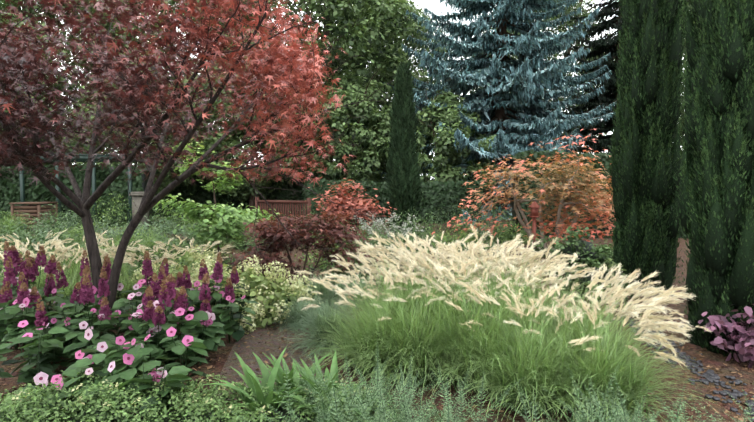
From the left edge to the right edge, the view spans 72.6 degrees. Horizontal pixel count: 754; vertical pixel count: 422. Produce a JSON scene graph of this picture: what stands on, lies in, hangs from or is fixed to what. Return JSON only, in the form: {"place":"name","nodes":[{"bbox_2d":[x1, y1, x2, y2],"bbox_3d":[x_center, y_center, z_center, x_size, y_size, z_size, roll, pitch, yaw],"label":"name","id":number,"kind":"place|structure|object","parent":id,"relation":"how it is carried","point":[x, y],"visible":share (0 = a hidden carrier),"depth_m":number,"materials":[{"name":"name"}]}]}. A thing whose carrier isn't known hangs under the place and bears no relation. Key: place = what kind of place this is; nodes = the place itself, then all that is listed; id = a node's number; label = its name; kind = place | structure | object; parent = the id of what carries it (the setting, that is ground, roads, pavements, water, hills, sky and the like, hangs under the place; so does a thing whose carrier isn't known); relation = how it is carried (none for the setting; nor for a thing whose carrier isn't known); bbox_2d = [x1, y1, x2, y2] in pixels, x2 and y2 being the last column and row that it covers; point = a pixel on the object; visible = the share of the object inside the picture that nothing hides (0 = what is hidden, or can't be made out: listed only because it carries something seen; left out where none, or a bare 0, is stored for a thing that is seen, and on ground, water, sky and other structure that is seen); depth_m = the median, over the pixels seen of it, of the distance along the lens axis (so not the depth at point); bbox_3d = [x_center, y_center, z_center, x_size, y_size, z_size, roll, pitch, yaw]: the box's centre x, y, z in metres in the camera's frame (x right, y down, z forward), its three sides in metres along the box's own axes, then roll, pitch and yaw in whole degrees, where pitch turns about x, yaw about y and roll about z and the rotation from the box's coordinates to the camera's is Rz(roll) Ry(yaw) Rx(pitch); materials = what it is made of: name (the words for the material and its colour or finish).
{"place":"outdoors","nodes":[
{"label":"outdoors","id":0,"kind":"place"},
{"bbox_2d":[2,0,684,179],"label":"sky","id":1,"kind":"structure","parent":0,"point":[434,6],"materials":[{"name":"white"}]},
{"bbox_2d":[0,205,753,421],"bbox_3d":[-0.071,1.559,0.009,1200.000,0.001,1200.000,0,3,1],"label":"ground","id":2,"kind":"structure","parent":0,"point":[706,360],"depth_m":4.51,"materials":[{"name":"brown soil"}]},
{"bbox_2d":[9,202,57,232],"bbox_3d":[-11.042,0.203,16.576,0.950,0.975,0.950,0,3,1],"label":"bench","id":3,"kind":"object","parent":2,"relation":"on","point":[32,210],"visible":0.54,"depth_m":16.16,"materials":[{"name":"brown wood"}]},
{"bbox_2d":[0,0,74,142],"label":"tree","id":4,"kind":"object","parent":2,"relation":"on","point":[18,25],"visible":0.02,"depth_m":25.14,"materials":[{"name":"green plant"}]},
{"bbox_2d":[0,0,138,166],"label":"tree","id":5,"kind":"object","parent":2,"relation":"on","point":[70,87],"visible":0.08,"depth_m":27.72,"materials":[{"name":"green plant"}]},
{"bbox_2d":[3,153,145,228],"bbox_3d":[-11.770,-0.644,17.690,7.679,2.550,1.900,0,3,1],"label":"pergola","id":6,"kind":"object","parent":2,"relation":"on","point":[83,158],"visible":0.23,"depth_m":16.98,"materials":[{"name":"green paint"}]},
{"bbox_2d":[0,163,151,226],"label":"ivy hedge","id":7,"kind":"object","parent":2,"relation":"on","point":[34,192],"visible":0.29,"depth_m":18.47,"materials":[{"name":"green plant"}]},
{"bbox_2d":[0,228,234,311],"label":"ornamental grass","id":8,"kind":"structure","parent":2,"relation":"on","point":[73,279],"depth_m":6.98,"materials":[{"name":"beige plant"}]},
{"bbox_2d":[0,241,258,421],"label":"flower bed plants","id":9,"kind":"object","parent":2,"relation":"on","point":[31,318],"visible":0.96,"depth_m":4.35,"materials":[{"name":"green plant"}]},
{"bbox_2d":[129,192,148,231],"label":"stone pillar","id":10,"kind":"structure","parent":2,"relation":"on","point":[137,197],"depth_m":15.82,"materials":[{"name":"beige stone"}]},
{"bbox_2d":[62,29,218,211],"bbox_3d":[-9.830,-3.502,21.798,6.019,7.852,6.016,-1,3,-18],"label":"tree","id":11,"kind":"object","parent":2,"relation":"on","point":[167,180],"visible":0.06,"depth_m":21.03,"materials":[{"name":"green plant"}]},
{"bbox_2d":[65,0,272,162],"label":"tree","id":12,"kind":"object","parent":2,"relation":"on","point":[172,3],"visible":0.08,"depth_m":28.22,"materials":[{"name":"green plant"}]},
{"bbox_2d":[131,245,237,287],"bbox_3d":[-2.518,0.939,6.914,1.514,0.972,1.166,1,3,20],"label":"hydrangea shrub","id":13,"kind":"object","parent":2,"relation":"on","point":[175,271],"visible":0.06,"depth_m":6.79,"materials":[{"name":"green plant"}]},
{"bbox_2d":[0,0,392,315],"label":"red maple tree","id":14,"kind":"object","parent":2,"relation":"on","point":[272,74],"visible":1,"depth_m":4.51,"materials":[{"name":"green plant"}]},
{"bbox_2d":[0,370,399,421],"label":"hedge shrub","id":15,"kind":"object","parent":2,"relation":"on","point":[196,410],"visible":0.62,"depth_m":3.04,"materials":[{"name":"green plant"}]},
{"bbox_2d":[154,139,279,254],"bbox_3d":[-2.866,-0.127,9.257,2.126,2.402,1.744,1,3,23],"label":"light green tree","id":16,"kind":"object","parent":2,"relation":"on","point":[236,219],"visible":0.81,"depth_m":9.10,"materials":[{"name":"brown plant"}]},
{"bbox_2d":[155,255,326,333],"bbox_3d":[-1.597,1.010,6.016,2.040,0.983,1.508,0,3,1],"label":"hydrangea shrub","id":17,"kind":"object","parent":2,"relation":"on","point":[265,294],"visible":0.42,"depth_m":5.80,"materials":[{"name":"green plant"}]},
{"bbox_2d":[169,10,324,209],"bbox_3d":[-5.687,-4.071,22.740,6.649,8.885,6.542,2,4,32],"label":"tree","id":18,"kind":"object","parent":2,"relation":"on","point":[244,192],"visible":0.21,"depth_m":21.76,"materials":[{"name":"green plant"}]},
{"bbox_2d":[152,165,345,216],"bbox_3d":[-7.164,-0.894,24.832,11.463,2.723,1.271,0,3,1],"label":"ivy hedge","id":19,"kind":"object","parent":2,"relation":"on","point":[201,195],"visible":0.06,"depth_m":24.40,"materials":[{"name":"green plant"}]},
{"bbox_2d":[211,301,324,399],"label":"path gravel","id":20,"kind":"structure","parent":2,"relation":"on","point":[231,375],"depth_m":4.77,"materials":[{"name":"gravel"}]},
{"bbox_2d":[0,190,539,298],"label":"perennial plants","id":21,"kind":"object","parent":2,"relation":"on","point":[146,238],"visible":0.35,"depth_m":11.56,"materials":[{"name":"green plant"}]},
{"bbox_2d":[255,197,310,232],"bbox_3d":[-3.126,0.110,16.953,2.255,1.120,0.101,2,3,28],"label":"bench","id":22,"kind":"object","parent":2,"relation":"on","point":[280,202],"visible":0.42,"depth_m":16.86,"materials":[{"name":"brown wood"}]},
{"bbox_2d":[203,346,386,421],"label":"hosta plant","id":23,"kind":"object","parent":2,"relation":"on","point":[251,379],"visible":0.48,"depth_m":3.34,"materials":[{"name":"green plant"}]},
{"bbox_2d":[184,0,414,167],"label":"tree","id":24,"kind":"object","parent":2,"relation":"on","point":[378,37],"visible":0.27,"depth_m":23.92,"materials":[{"name":"green plant"}]},
{"bbox_2d":[228,208,380,284],"bbox_3d":[-1.063,0.583,7.431,2.261,1.230,1.466,0,3,1],"label":"red shrub","id":25,"kind":"object","parent":2,"relation":"on","point":[332,230],"visible":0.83,"depth_m":7.31,"materials":[{"name":"brown plant"}]},
{"bbox_2d":[266,264,383,362],"bbox_3d":[-0.538,1.067,5.705,1.520,0.711,2.767,0,3,1],"label":"grass plant","id":26,"kind":"object","parent":2,"relation":"on","point":[301,319],"depth_m":5.04,"materials":[{"name":"green plant"}]},
{"bbox_2d":[287,68,392,184],"bbox_3d":[-1.484,-3.045,23.669,5.677,6.752,5.977,0,3,1],"label":"tree","id":27,"kind":"object","parent":2,"relation":"on","point":[361,169],"visible":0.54,"depth_m":22.11,"materials":[{"name":"green plant"}]},
{"bbox_2d":[308,178,396,232],"bbox_3d":[-0.621,0.101,14.598,2.721,2.079,2.850,0,3,1],"label":"orange shrub tree","id":28,"kind":"object","parent":2,"relation":"on","point":[358,203],"visible":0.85,"depth_m":14.26,"materials":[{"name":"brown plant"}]},
{"bbox_2d":[0,271,753,421],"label":"ground litter chips","id":29,"kind":"object","parent":2,"relation":"on","point":[692,405],"visible":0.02,"depth_m":4.21,"materials":[{"name":"brown wood"}]},
{"bbox_2d":[310,0,459,182],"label":"tree","id":30,"kind":"object","parent":2,"relation":"on","point":[415,26],"visible":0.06,"depth_m":32.58,"materials":[{"name":"green plant"}]},
{"bbox_2d":[351,213,424,274],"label":"white flower plants","id":31,"kind":"object","parent":2,"relation":"on","point":[370,234],"visible":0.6,"depth_m":8.64,"materials":[{"name":"green plant"}]},
{"bbox_2d":[302,178,483,223],"bbox_3d":[0.620,-0.328,20.740,7.176,2.002,1.256,0,3,1],"label":"ivy hedge","id":32,"kind":"object","parent":2,"relation":"on","point":[431,201],"visible":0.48,"depth_m":20.31,"materials":[{"name":"green plant"}]},
{"bbox_2d":[384,59,423,236],"bbox_3d":[0.788,-1.704,15.167,0.995,5.363,0.764,0,3,1],"label":"cypress tree","id":33,"kind":"object","parent":2,"relation":"on","point":[402,180],"visible":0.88,"depth_m":14.96,"materials":[{"name":"green plant"}]},
{"bbox_2d":[381,87,501,194],"bbox_3d":[2.799,-2.531,22.702,5.366,5.803,5.569,0,3,1],"label":"tree","id":34,"kind":"object","parent":2,"relation":"on","point":[444,152],"visible":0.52,"depth_m":21.38,"materials":[{"name":"green plant"}]},
{"bbox_2d":[451,241,500,273],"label":"shrub","id":35,"kind":"object","parent":2,"relation":"on","point":[462,244],"visible":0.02,"depth_m":9.48,"materials":[{"name":"green plant"}]},
{"bbox_2d":[369,0,616,226],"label":"blue spruce tree","id":36,"kind":"object","parent":2,"relation":"on","point":[499,75],"visible":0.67,"depth_m":22.86,"materials":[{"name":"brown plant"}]},
{"bbox_2d":[232,342,753,421],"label":"plants","id":37,"kind":"object","parent":2,"relation":"on","point":[405,411],"visible":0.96,"depth_m":2.95,"materials":[{"name":"green plant"}]},
{"bbox_2d":[294,224,719,421],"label":"fountain grass","id":38,"kind":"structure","parent":2,"relation":"on","point":[501,336],"depth_m":3.89,"materials":[{"name":"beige plant"}]},
{"bbox_2d":[431,129,615,254],"bbox_3d":[4.184,-0.328,11.173,4.970,2.658,3.832,-2,4,-33],"label":"orange maple tree","id":39,"kind":"object","parent":2,"relation":"on","point":[585,194],"visible":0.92,"depth_m":10.95,"materials":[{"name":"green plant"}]},
{"bbox_2d":[529,201,539,260],"bbox_3d":[3.084,0.416,10.068,0.220,1.230,0.220,2,4,33],"label":"red lantern","id":40,"kind":"object","parent":2,"relation":"on","point":[534,206],"visible":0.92,"depth_m":10.02,"materials":[{"name":"paint"}]},
{"bbox_2d":[460,0,615,162],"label":"tree","id":41,"kind":"object","parent":2,"relation":"on","point":[570,24],"visible":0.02,"depth_m":39.90,"materials":[{"name":"green plant"}]},
{"bbox_2d":[522,224,613,279],"bbox_3d":[3.546,0.773,8.867,1.764,1.106,1.400,-1,3,-24],"label":"shrub","id":42,"kind":"object","parent":2,"relation":"on","point":[589,254],"visible":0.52,"depth_m":8.63,"materials":[{"name":"green plant"}]},
{"bbox_2d":[551,258,634,303],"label":"shrub","id":43,"kind":"object","parent":2,"relation":"on","point":[586,281],"visible":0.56,"depth_m":6.89,"materials":[{"name":"green plant"}]},
{"bbox_2d":[510,148,687,237],"bbox_3d":[6.970,-0.439,15.148,5.904,2.773,1.254,0,3,1],"label":"ivy hedge","id":44,"kind":"object","parent":2,"relation":"on","point":[602,158],"visible":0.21,"depth_m":14.76,"materials":[{"name":"green plant"}]},
{"bbox_2d":[548,0,687,154],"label":"dark conifer tree","id":45,"kind":"object","parent":2,"relation":"on","point":[609,43],"visible":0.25,"depth_m":32.98,"materials":[{"name":"green plant"}]},
{"bbox_2d":[512,273,753,421],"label":"garden path","id":46,"kind":"structure","parent":2,"relation":"on","point":[715,404],"depth_m":3.76,"materials":[{"name":"gravel"}]},
{"bbox_2d":[611,316,753,421],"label":"edge pebbles","id":47,"kind":"object","parent":46,"relation":"on","point":[710,375],"visible":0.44,"depth_m":4.08,"materials":[{"name":"stone"}]},
{"bbox_2d":[607,0,686,291],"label":"cypress tree","id":48,"kind":"object","parent":2,"relation":"on","point":[645,166],"visible":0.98,"depth_m":7.25,"materials":[{"name":"green plant"}]},
{"bbox_2d":[674,0,699,149],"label":"tree","id":49,"kind":"object","parent":2,"relation":"on","point":[683,119],"visible":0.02,"depth_m":28.45,"materials":[{"name":"green plant"}]},
{"bbox_2d":[668,0,753,359],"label":"cypress tree","id":50,"kind":"object","parent":2,"relation":"on","point":[715,205],"visible":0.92,"depth_m":4.56,"materials":[{"name":"green plant"}]},
{"bbox_2d":[698,304,753,368],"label":"purple leaf plant","id":51,"kind":"object","parent":2,"relation":"on","point":[742,343],"visible":0.88,"depth_m":4.42,"materials":[{"name":"purple plant"}]}
]}

